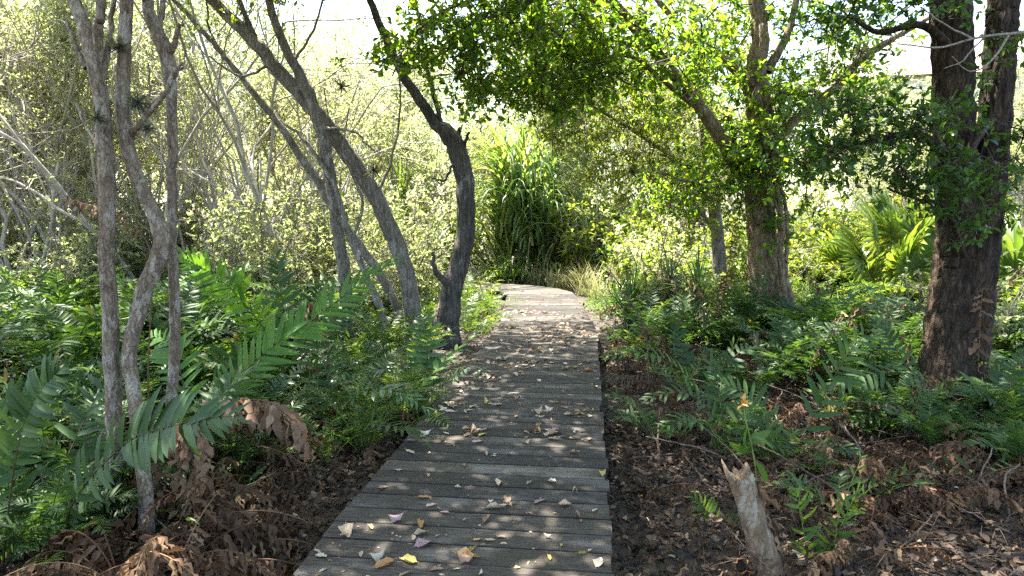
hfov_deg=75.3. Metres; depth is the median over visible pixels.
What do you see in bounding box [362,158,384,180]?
air plant
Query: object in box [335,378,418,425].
fern
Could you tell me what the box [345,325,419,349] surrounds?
fern
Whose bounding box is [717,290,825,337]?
fern
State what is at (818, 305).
fern
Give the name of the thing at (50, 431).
fern
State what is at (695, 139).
thicket tree
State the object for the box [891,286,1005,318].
fern
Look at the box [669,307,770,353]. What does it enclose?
fern
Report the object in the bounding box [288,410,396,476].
fern
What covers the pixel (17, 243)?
shrub
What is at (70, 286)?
fern
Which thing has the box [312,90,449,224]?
thicket tree
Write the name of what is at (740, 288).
shrub
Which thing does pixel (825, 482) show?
fallen twig
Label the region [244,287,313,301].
fern
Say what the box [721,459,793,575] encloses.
stump
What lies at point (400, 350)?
fern
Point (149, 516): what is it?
dead fern
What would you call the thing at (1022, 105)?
thicket tree
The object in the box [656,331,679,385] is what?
dead sapling
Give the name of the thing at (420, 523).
fallen leaf
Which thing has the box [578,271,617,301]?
dry grass tuft
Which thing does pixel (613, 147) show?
thicket tree
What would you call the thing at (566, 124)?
thicket tree
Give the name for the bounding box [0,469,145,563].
fern
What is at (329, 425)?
fern
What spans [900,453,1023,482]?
fern
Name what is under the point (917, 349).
fern
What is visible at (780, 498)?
dead fern
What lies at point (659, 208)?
thicket tree
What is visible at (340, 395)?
fern
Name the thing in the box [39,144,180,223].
thicket tree
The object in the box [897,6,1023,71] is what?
bare twig
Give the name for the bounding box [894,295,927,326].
dead sapling
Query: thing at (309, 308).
fern
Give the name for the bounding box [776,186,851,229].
shrub
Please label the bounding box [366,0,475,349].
bent tree
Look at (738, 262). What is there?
shrub
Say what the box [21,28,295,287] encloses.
thicket tree
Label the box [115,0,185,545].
slender tree
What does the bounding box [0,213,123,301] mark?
shrub
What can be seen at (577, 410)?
fallen leaf
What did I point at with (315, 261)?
shrub
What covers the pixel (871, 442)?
fallen twig
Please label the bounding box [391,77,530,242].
thicket tree
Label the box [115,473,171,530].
fallen twig
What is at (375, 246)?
shrub
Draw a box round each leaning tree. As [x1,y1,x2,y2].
[133,0,405,336]
[179,0,421,352]
[247,0,375,353]
[280,104,389,357]
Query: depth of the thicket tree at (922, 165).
14.96 m
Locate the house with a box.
[810,35,1023,246]
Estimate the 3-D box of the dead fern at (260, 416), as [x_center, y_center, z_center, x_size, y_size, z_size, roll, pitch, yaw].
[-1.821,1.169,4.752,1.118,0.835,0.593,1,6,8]
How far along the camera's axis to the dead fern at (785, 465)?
4.85 m
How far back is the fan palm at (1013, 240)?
10.41 m
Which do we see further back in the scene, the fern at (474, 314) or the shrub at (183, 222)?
the shrub at (183, 222)
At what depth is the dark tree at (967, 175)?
6.16 m
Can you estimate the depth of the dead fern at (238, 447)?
5.27 m
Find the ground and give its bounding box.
[0,221,1023,575]
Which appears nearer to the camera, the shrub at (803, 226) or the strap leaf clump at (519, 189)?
the shrub at (803, 226)
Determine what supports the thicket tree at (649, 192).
on the ground
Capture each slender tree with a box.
[65,0,123,511]
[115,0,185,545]
[141,0,183,494]
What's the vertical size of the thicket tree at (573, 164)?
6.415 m
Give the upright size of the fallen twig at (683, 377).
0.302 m
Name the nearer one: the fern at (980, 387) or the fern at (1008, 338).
the fern at (980, 387)
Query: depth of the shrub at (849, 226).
15.47 m
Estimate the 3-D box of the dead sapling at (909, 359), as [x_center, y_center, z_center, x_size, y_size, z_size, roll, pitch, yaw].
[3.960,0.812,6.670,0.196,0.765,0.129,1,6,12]
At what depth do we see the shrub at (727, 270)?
12.98 m
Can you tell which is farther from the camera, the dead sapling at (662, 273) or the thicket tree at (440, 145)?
the thicket tree at (440, 145)
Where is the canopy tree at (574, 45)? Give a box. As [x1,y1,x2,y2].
[328,0,928,341]
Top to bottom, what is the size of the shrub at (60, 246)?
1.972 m
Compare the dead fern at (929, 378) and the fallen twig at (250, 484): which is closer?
the fallen twig at (250, 484)
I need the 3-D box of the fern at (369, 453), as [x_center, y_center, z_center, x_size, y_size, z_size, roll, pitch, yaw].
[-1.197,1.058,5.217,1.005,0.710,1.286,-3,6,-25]
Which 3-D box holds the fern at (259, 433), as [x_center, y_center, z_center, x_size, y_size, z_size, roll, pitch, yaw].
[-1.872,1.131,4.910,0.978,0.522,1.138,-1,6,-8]
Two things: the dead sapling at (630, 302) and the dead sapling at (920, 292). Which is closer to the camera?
the dead sapling at (630, 302)
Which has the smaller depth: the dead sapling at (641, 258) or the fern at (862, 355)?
the fern at (862, 355)
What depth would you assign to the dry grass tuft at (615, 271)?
17.19 m
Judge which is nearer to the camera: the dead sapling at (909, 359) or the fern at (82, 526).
the fern at (82, 526)
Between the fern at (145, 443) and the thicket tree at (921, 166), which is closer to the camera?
the fern at (145, 443)
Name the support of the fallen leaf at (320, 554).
on the boardwalk
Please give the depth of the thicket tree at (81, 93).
14.66 m
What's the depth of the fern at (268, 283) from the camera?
9.90 m
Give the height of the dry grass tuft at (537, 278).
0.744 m
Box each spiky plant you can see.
[581,276,626,316]
[592,259,672,340]
[638,240,702,311]
[659,240,729,344]
[823,281,866,309]
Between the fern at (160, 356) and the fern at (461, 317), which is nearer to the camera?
the fern at (160, 356)
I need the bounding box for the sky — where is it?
[6,0,1023,220]
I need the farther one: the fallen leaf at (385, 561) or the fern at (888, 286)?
the fern at (888, 286)
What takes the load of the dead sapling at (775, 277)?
on the ground
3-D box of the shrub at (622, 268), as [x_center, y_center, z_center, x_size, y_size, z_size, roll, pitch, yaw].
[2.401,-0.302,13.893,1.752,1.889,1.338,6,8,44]
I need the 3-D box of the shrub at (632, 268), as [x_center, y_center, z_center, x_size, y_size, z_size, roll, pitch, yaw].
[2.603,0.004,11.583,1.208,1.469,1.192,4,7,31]
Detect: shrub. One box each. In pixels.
[0,168,88,283]
[0,194,143,302]
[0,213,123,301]
[0,224,56,267]
[2,200,75,261]
[15,230,95,288]
[25,159,197,277]
[38,203,199,292]
[85,188,208,279]
[95,177,233,280]
[116,174,245,273]
[116,203,191,273]
[161,243,212,282]
[165,171,330,298]
[191,193,334,284]
[191,193,353,300]
[196,234,223,281]
[197,215,257,266]
[226,176,355,276]
[250,191,366,292]
[268,228,336,299]
[271,196,353,274]
[296,178,380,241]
[297,236,382,295]
[315,170,456,310]
[315,236,354,281]
[323,192,413,259]
[327,201,448,336]
[327,233,420,327]
[329,175,453,305]
[364,145,448,285]
[417,184,490,274]
[417,197,454,289]
[472,228,503,274]
[491,173,647,273]
[498,187,573,280]
[532,184,622,286]
[538,180,637,283]
[568,176,656,238]
[571,189,648,285]
[585,177,654,270]
[591,177,673,240]
[596,228,670,296]
[598,200,705,288]
[603,199,691,276]
[611,208,674,276]
[621,247,682,307]
[629,265,679,309]
[630,216,695,279]
[634,245,715,321]
[636,206,666,254]
[636,242,705,311]
[664,216,711,281]
[676,204,747,298]
[684,248,746,297]
[685,239,778,319]
[693,219,747,292]
[694,266,746,305]
[702,201,746,275]
[703,214,747,270]
[735,192,838,296]
[742,212,821,259]
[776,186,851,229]
[776,196,848,267]
[791,185,851,231]
[791,250,826,303]
[793,268,830,305]
[797,180,891,295]
[805,196,917,255]
[808,181,898,252]
[808,205,861,241]
[816,202,910,300]
[819,196,896,255]
[875,256,927,313]
[886,246,932,287]
[914,249,1023,356]
[1004,197,1021,231]
[1006,265,1023,310]
[1009,191,1022,220]
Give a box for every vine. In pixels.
[712,209,741,320]
[759,23,789,309]
[760,75,784,309]
[764,63,794,307]
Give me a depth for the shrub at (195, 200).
13.66 m
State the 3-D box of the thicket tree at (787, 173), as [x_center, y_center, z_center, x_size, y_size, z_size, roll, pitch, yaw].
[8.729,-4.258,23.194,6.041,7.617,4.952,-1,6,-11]
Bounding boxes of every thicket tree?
[0,0,53,250]
[0,0,93,284]
[0,0,143,254]
[0,0,148,157]
[0,0,153,244]
[0,0,154,233]
[0,0,191,275]
[0,0,193,230]
[0,0,239,232]
[0,0,242,288]
[0,0,261,232]
[0,0,421,291]
[0,0,448,266]
[0,1,231,249]
[0,2,49,171]
[0,3,181,233]
[0,3,212,223]
[0,8,148,265]
[0,10,108,241]
[0,10,166,241]
[0,19,186,277]
[0,26,125,271]
[0,36,47,195]
[0,51,190,244]
[0,79,246,233]
[0,99,87,204]
[0,122,36,203]
[0,146,45,210]
[0,150,94,239]
[15,0,202,237]
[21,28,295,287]
[34,0,492,253]
[36,7,383,265]
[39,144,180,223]
[63,1,332,280]
[79,2,291,240]
[85,0,383,290]
[115,24,246,211]
[132,36,294,265]
[133,0,268,236]
[134,13,437,292]
[138,83,287,254]
[139,75,290,243]
[141,139,235,240]
[161,87,312,237]
[178,0,403,234]
[183,111,276,242]
[192,0,377,219]
[194,16,472,212]
[197,16,403,225]
[206,95,248,233]
[208,41,416,238]
[213,0,414,213]
[215,7,361,200]
[218,115,292,224]
[230,118,301,226]
[283,0,416,110]
[291,77,445,225]
[311,0,495,231]
[311,43,455,215]
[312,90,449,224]
[322,5,522,252]
[332,16,491,235]
[339,131,445,220]
[341,97,467,219]
[345,129,456,227]
[351,91,452,222]
[360,66,503,269]
[366,66,527,225]
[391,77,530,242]
[409,139,530,256]
[433,44,525,264]
[443,105,503,267]
[463,106,588,185]
[482,85,656,272]
[483,1,633,273]
[493,13,597,190]
[507,0,656,273]
[508,114,617,270]
[508,119,612,230]
[510,94,698,271]
[529,97,650,222]
[555,157,636,219]
[586,77,654,207]
[588,6,774,254]
[599,92,732,246]
[600,101,739,259]
[602,1,803,240]
[606,3,806,252]
[607,29,707,199]
[609,93,680,234]
[620,0,781,258]
[644,92,745,261]
[651,82,725,267]
[676,0,980,231]
[690,46,876,229]
[725,45,833,233]
[772,78,925,219]
[784,76,977,213]
[831,20,1023,210]
[838,15,1023,284]
[863,71,1023,212]
[974,61,1023,180]
[976,96,1023,227]
[1005,126,1023,224]
[1010,106,1023,208]
[1013,53,1023,164]
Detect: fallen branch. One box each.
[967,448,992,520]
[1000,464,1020,532]
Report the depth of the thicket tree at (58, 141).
12.49 m
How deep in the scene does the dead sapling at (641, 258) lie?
10.94 m
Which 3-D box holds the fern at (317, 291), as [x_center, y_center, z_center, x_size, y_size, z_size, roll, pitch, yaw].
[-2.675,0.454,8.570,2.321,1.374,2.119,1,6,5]
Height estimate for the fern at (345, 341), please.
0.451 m
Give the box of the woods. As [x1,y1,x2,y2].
[5,0,1023,255]
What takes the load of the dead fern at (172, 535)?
on the ground
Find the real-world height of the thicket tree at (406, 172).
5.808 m
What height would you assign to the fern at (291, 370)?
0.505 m
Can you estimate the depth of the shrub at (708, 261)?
13.04 m
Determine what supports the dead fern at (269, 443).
on the ground
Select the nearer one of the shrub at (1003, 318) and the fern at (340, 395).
the fern at (340, 395)
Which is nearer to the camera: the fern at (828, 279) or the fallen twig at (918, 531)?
the fallen twig at (918, 531)
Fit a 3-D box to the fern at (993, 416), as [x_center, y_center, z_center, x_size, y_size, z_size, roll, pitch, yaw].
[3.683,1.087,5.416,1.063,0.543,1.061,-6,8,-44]
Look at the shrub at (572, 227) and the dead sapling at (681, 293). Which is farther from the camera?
the shrub at (572, 227)
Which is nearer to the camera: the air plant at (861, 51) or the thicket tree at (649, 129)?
the air plant at (861, 51)
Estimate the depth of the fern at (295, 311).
8.33 m
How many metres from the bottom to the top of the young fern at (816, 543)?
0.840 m
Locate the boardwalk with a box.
[293,281,613,575]
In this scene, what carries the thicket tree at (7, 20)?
on the ground
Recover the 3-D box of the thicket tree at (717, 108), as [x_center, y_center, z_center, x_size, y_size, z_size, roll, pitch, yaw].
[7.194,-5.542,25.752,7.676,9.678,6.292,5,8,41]
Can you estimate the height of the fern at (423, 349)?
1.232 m
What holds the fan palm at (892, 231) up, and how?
on the ground
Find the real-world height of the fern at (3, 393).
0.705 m
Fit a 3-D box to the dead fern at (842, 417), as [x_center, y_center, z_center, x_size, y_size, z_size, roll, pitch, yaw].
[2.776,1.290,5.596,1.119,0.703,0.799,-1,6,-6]
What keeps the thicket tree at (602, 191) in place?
on the ground
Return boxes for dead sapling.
[604,261,653,382]
[606,270,624,299]
[633,316,662,380]
[640,253,648,315]
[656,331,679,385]
[657,259,669,314]
[664,275,671,302]
[667,301,683,369]
[671,280,708,342]
[675,251,690,293]
[692,277,710,346]
[741,260,748,287]
[749,260,764,343]
[752,334,771,393]
[765,252,788,310]
[803,317,850,381]
[807,277,817,295]
[811,276,824,303]
[816,263,833,298]
[831,294,871,353]
[831,311,847,353]
[849,305,857,345]
[875,304,892,364]
[893,283,926,322]
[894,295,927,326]
[899,331,914,386]
[915,274,926,320]
[996,270,1022,291]
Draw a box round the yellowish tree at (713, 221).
[452,0,922,299]
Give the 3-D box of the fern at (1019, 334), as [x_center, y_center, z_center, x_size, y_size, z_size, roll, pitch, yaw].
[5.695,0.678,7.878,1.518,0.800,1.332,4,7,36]
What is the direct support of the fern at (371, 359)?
on the ground
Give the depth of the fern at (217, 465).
4.70 m
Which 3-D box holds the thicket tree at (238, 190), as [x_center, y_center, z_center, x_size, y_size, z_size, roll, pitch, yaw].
[-3.990,-2.168,12.556,5.203,6.631,6.666,4,7,32]
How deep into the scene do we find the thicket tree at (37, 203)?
17.39 m
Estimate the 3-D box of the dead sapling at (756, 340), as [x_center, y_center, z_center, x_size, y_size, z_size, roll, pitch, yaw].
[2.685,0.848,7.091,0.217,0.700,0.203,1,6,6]
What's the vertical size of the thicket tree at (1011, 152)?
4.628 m
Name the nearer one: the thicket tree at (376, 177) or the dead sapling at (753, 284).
the dead sapling at (753, 284)
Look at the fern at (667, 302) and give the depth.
10.97 m
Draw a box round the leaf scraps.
[301,289,598,573]
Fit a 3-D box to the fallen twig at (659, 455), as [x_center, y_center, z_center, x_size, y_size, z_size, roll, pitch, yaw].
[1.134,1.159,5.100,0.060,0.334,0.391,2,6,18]
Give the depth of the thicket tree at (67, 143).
14.09 m
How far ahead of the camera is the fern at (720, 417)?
5.33 m
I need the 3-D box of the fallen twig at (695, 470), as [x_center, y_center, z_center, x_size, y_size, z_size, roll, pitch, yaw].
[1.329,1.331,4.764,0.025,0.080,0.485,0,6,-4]
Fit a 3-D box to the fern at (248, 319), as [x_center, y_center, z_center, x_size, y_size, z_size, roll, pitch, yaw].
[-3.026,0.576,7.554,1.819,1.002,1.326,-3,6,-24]
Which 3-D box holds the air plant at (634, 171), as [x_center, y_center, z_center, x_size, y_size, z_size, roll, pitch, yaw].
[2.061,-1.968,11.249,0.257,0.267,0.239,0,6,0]
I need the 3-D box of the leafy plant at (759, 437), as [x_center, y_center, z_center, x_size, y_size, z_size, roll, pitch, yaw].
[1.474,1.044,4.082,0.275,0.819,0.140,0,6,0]
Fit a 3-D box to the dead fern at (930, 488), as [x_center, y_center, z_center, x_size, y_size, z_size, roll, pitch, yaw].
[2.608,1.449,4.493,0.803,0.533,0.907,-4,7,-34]
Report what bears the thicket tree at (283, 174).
on the ground
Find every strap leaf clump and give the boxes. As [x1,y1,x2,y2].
[435,114,603,283]
[467,251,546,284]
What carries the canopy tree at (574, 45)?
on the ground
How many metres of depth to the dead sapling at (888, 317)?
6.88 m
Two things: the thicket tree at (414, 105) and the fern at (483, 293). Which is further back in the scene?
the thicket tree at (414, 105)
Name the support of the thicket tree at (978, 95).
on the ground
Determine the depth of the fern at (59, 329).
7.00 m
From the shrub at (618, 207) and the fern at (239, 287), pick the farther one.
the shrub at (618, 207)
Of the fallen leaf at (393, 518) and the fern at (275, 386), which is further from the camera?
the fern at (275, 386)
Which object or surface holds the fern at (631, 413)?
on the ground
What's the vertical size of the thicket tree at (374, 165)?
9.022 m
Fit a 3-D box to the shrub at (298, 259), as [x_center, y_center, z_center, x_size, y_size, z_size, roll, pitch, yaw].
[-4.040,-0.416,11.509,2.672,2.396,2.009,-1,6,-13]
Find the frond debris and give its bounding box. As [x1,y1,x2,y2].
[0,348,1023,575]
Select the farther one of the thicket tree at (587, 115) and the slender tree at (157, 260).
the thicket tree at (587, 115)
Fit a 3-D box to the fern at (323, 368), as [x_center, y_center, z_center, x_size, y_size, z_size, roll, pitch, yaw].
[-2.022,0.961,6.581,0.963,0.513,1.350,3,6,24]
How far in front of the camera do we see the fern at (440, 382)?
6.82 m
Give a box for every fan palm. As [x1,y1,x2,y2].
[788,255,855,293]
[792,230,902,297]
[827,193,1019,312]
[856,178,1023,291]
[929,214,1023,305]
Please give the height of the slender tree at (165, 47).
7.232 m
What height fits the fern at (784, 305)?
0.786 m
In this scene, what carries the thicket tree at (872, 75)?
on the ground
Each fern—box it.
[0,255,96,295]
[0,255,101,339]
[0,265,129,306]
[0,266,118,316]
[0,269,84,306]
[0,269,121,310]
[0,271,37,315]
[0,284,18,326]
[0,285,81,375]
[0,286,168,380]
[0,292,139,400]
[0,297,145,351]
[0,302,27,354]
[0,312,168,391]
[0,313,33,342]
[0,327,29,376]
[0,353,150,573]
[0,367,165,499]
[0,378,145,451]
[0,380,25,400]
[0,385,249,557]
[0,449,75,494]
[0,453,137,550]
[0,456,152,575]
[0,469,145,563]
[0,489,65,544]
[1,307,37,325]
[2,433,68,479]
[3,289,85,315]
[4,518,129,575]
[9,287,119,307]
[12,408,185,542]
[14,265,159,307]
[16,433,73,477]
[17,405,88,430]
[30,523,232,575]
[32,339,224,428]
[34,376,227,488]
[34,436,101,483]
[43,300,167,321]
[44,262,269,314]
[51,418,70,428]
[53,287,237,364]
[55,356,164,433]
[56,307,226,397]
[60,447,274,526]
[61,346,214,413]
[65,196,152,400]
[66,532,227,575]
[71,283,127,309]
[73,276,160,304]
[73,415,236,474]
[76,265,258,340]
[80,281,263,398]
[81,254,248,346]
[84,286,165,307]
[90,261,229,304]
[95,358,264,461]
[98,517,315,575]
[100,289,257,356]
[109,474,256,542]
[117,279,262,390]
[123,400,192,435]
[124,378,298,422]
[125,422,216,523]
[125,429,268,485]
[128,374,231,417]
[131,254,322,346]
[141,488,229,556]
[145,254,404,420]
[145,364,340,406]
[146,304,312,368]
[154,270,214,298]
[159,475,320,553]
[174,488,299,575]
[175,471,327,522]
[177,246,367,403]
[179,396,320,489]
[179,439,263,478]
[180,299,254,325]
[186,287,308,342]
[186,397,315,469]
[190,383,322,427]
[194,303,298,356]
[195,397,287,442]
[202,338,289,369]
[204,297,294,356]
[206,424,282,469]
[212,348,338,390]
[214,416,239,444]
[215,417,264,480]
[218,324,347,396]
[218,425,296,484]
[221,286,311,300]
[227,355,326,390]
[229,433,335,481]
[235,355,346,391]
[236,275,310,316]
[237,349,301,386]
[239,266,395,364]
[241,405,344,452]
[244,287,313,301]
[245,438,328,473]
[247,278,376,321]
[247,361,344,431]
[248,303,296,319]
[251,406,353,468]
[254,373,315,411]
[260,282,375,311]
[264,350,365,411]
[269,284,380,321]
[275,312,362,365]
[275,334,435,447]
[275,366,419,438]
[283,380,426,425]
[287,362,405,415]
[288,345,405,400]
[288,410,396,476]
[291,374,431,472]
[291,401,361,443]
[292,347,380,393]
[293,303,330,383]
[318,340,430,387]
[323,321,492,434]
[323,334,375,357]
[323,353,455,394]
[324,340,396,384]
[329,333,383,372]
[329,354,409,395]
[330,342,423,377]
[330,353,447,402]
[331,371,427,407]
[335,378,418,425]
[337,290,409,347]
[337,332,408,357]
[339,340,425,374]
[339,351,435,388]
[340,386,446,429]
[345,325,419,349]
[345,363,453,430]
[346,310,425,354]
[351,321,451,353]
[353,303,439,344]
[354,312,457,365]
[359,308,490,400]
[364,317,428,357]
[364,336,429,357]
[366,296,434,329]
[367,329,474,369]
[368,366,441,413]
[371,370,450,421]
[377,303,437,321]
[385,298,469,329]
[392,325,458,357]
[396,293,492,331]
[419,295,433,315]
[420,286,479,309]
[431,290,496,336]
[459,284,487,331]
[461,271,501,309]
[461,298,521,335]
[462,268,528,315]
[467,278,504,313]
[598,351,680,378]
[599,294,642,319]
[599,319,766,405]
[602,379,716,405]
[602,387,704,439]
[606,298,697,362]
[607,309,704,361]
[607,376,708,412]
[611,333,700,354]
[615,277,668,329]
[616,286,699,335]
[625,293,709,322]
[628,293,738,355]
[628,296,717,336]
[632,473,833,537]
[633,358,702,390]
[634,357,722,398]
[635,346,702,367]
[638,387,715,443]
[640,345,795,456]
[653,301,726,321]
[662,338,759,382]
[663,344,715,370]
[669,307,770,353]
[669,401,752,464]
[682,368,785,441]
[686,283,772,353]
[686,298,771,358]
[686,489,737,523]
[695,342,815,398]
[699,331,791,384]
[704,273,791,352]
[712,398,862,442]
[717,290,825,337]
[719,312,898,469]
[723,310,833,387]
[728,454,906,529]
[729,413,820,463]
[735,310,860,376]
[742,443,834,477]
[744,318,894,394]
[746,287,846,338]
[750,292,847,323]
[753,282,870,365]
[753,388,788,399]
[754,296,840,331]
[755,297,859,336]
[763,461,942,511]
[770,398,917,441]
[775,286,905,343]
[781,292,873,345]
[782,321,910,396]
[782,335,886,394]
[785,451,868,563]
[789,275,882,300]
[789,441,908,486]
[794,383,914,412]
[795,279,878,309]
[797,452,972,538]
[798,494,951,575]
[802,365,960,420]
[807,450,977,514]
[811,395,892,433]
[819,314,933,427]
[824,336,900,378]
[826,470,974,516]
[827,273,907,297]
[827,296,922,346]
[829,286,925,334]
[831,362,980,436]
[834,322,922,372]
[836,334,903,395]
[836,364,979,436]
[836,384,948,441]
[837,399,917,437]
[839,282,924,346]
[840,294,924,320]
[840,341,922,385]
[846,392,1003,453]
[853,300,893,331]
[855,283,927,318]
[856,451,1023,535]
[870,301,918,327]
[870,439,1003,506]
[871,312,997,338]
[871,380,986,414]
[873,293,915,328]
[873,332,921,381]
[875,277,925,309]
[884,380,1022,422]
[887,348,996,374]
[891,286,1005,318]
[891,394,1015,457]
[891,403,1012,452]
[893,309,1023,370]
[897,420,1020,476]
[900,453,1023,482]
[901,308,1023,368]
[915,361,1010,407]
[918,309,1023,359]
[919,441,1023,512]
[929,405,986,450]
[947,381,1023,425]
[947,388,1023,445]
[951,349,1023,399]
[963,413,1023,464]
[964,445,1023,486]
[968,287,993,377]
[969,419,1023,462]
[970,458,1015,485]
[975,372,1023,406]
[977,379,1023,424]
[981,465,1023,492]
[989,348,1023,382]
[991,334,1023,368]
[993,304,1023,359]
[994,308,1023,350]
[995,400,1023,424]
[996,298,1023,333]
[997,283,1020,314]
[1012,455,1023,465]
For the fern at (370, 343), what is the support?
on the ground
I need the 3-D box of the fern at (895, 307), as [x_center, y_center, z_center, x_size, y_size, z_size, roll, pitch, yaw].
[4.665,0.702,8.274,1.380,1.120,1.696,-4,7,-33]
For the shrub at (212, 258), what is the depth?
14.35 m
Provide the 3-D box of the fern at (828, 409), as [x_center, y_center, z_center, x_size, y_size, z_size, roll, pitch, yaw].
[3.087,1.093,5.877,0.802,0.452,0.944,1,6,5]
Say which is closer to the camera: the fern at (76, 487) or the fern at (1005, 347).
the fern at (76, 487)
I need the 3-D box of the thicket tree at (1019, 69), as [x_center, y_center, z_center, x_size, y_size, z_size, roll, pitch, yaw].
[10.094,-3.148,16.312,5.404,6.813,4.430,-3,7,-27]
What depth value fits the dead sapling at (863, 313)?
7.47 m
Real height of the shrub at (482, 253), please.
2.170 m
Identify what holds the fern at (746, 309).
on the ground
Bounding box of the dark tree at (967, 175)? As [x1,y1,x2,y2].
[745,0,1023,414]
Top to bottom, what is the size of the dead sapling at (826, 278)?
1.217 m
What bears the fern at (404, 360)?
on the ground
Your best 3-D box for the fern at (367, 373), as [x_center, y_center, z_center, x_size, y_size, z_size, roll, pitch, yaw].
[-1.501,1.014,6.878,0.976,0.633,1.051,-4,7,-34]
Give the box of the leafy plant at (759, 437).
[729,393,774,483]
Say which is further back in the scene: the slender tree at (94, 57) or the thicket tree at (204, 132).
the thicket tree at (204, 132)
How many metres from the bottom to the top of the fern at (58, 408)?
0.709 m
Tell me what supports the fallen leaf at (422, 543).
on the boardwalk
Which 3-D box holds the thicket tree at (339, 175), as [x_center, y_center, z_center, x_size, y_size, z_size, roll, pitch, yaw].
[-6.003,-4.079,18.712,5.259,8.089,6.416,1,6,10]
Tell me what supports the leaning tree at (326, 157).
on the ground
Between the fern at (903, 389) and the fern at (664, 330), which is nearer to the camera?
the fern at (903, 389)
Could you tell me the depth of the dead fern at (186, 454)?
3.95 m
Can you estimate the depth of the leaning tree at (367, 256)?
9.71 m
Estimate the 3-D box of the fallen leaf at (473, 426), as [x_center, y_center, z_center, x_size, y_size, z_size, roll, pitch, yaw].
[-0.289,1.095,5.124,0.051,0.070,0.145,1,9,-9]
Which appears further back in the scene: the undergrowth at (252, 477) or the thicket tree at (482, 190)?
the thicket tree at (482, 190)
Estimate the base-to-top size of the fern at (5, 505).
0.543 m
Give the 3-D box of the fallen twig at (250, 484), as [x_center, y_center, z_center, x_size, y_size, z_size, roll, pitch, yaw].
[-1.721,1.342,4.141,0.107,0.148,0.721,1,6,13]
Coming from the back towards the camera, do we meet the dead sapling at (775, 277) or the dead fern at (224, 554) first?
the dead sapling at (775, 277)
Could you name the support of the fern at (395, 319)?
on the ground
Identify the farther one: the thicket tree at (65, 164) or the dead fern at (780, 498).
the thicket tree at (65, 164)
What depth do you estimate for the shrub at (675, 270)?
10.85 m
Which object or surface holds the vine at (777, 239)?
attached to the canopy tree at (574, 45)
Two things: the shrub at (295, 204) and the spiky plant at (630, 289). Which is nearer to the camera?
the spiky plant at (630, 289)
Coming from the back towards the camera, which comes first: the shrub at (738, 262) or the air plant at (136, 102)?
the shrub at (738, 262)
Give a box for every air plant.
[82,104,108,132]
[104,36,131,56]
[121,88,149,116]
[137,119,158,138]
[333,77,351,95]
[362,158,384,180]
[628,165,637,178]
[849,44,869,62]
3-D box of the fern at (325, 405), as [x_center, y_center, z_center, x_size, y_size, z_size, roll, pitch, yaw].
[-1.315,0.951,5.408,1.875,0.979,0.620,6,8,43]
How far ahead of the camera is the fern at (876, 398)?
5.75 m
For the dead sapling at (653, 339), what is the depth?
7.65 m
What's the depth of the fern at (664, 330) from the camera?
8.45 m
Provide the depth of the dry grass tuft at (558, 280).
17.50 m
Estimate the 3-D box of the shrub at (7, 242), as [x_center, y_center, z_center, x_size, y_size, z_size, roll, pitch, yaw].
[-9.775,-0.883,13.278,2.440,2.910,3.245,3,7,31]
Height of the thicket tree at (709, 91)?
9.363 m
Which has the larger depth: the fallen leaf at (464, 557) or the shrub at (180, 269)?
the shrub at (180, 269)
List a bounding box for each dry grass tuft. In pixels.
[521,263,554,285]
[541,263,581,291]
[554,260,606,295]
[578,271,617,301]
[590,248,621,290]
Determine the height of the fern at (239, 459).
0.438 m
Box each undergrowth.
[0,270,425,419]
[0,387,322,534]
[9,266,504,331]
[580,288,1011,369]
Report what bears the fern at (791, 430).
on the ground
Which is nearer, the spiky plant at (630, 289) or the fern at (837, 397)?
the fern at (837, 397)
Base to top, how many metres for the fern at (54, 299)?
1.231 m
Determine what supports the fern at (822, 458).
on the ground
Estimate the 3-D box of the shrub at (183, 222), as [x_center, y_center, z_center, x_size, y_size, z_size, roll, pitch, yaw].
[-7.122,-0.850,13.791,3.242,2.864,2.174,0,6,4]
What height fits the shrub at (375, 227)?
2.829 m
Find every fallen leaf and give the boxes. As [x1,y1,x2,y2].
[315,552,326,556]
[338,522,353,536]
[368,547,384,560]
[373,557,398,568]
[388,511,406,521]
[399,554,417,562]
[411,528,428,534]
[411,538,431,547]
[416,495,431,497]
[417,519,423,527]
[428,567,443,570]
[452,547,479,556]
[457,552,473,562]
[471,423,477,434]
[480,502,506,507]
[481,514,489,523]
[503,495,510,503]
[534,406,541,413]
[547,428,559,434]
[559,499,572,504]
[571,409,583,413]
[593,557,602,566]
[598,468,605,475]
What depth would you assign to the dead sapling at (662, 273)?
9.98 m
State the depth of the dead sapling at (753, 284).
9.12 m
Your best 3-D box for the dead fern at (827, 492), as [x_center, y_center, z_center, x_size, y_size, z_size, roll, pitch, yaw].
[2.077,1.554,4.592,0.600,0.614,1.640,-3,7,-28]
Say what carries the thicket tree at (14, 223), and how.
on the ground
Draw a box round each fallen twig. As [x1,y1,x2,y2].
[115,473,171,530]
[128,502,166,528]
[208,471,275,532]
[269,473,291,511]
[608,447,716,461]
[644,377,723,401]
[646,436,738,463]
[657,412,665,467]
[659,374,729,397]
[669,477,691,521]
[685,457,709,490]
[692,417,742,465]
[730,384,808,426]
[741,519,862,554]
[757,444,896,528]
[767,384,849,437]
[778,376,797,404]
[798,470,837,520]
[801,407,835,457]
[802,390,872,457]
[833,435,908,447]
[845,426,892,486]
[880,504,936,568]
[947,501,1022,540]
[961,403,1009,431]
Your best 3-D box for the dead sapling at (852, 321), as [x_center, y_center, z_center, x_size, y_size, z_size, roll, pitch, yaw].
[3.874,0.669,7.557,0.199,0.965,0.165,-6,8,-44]

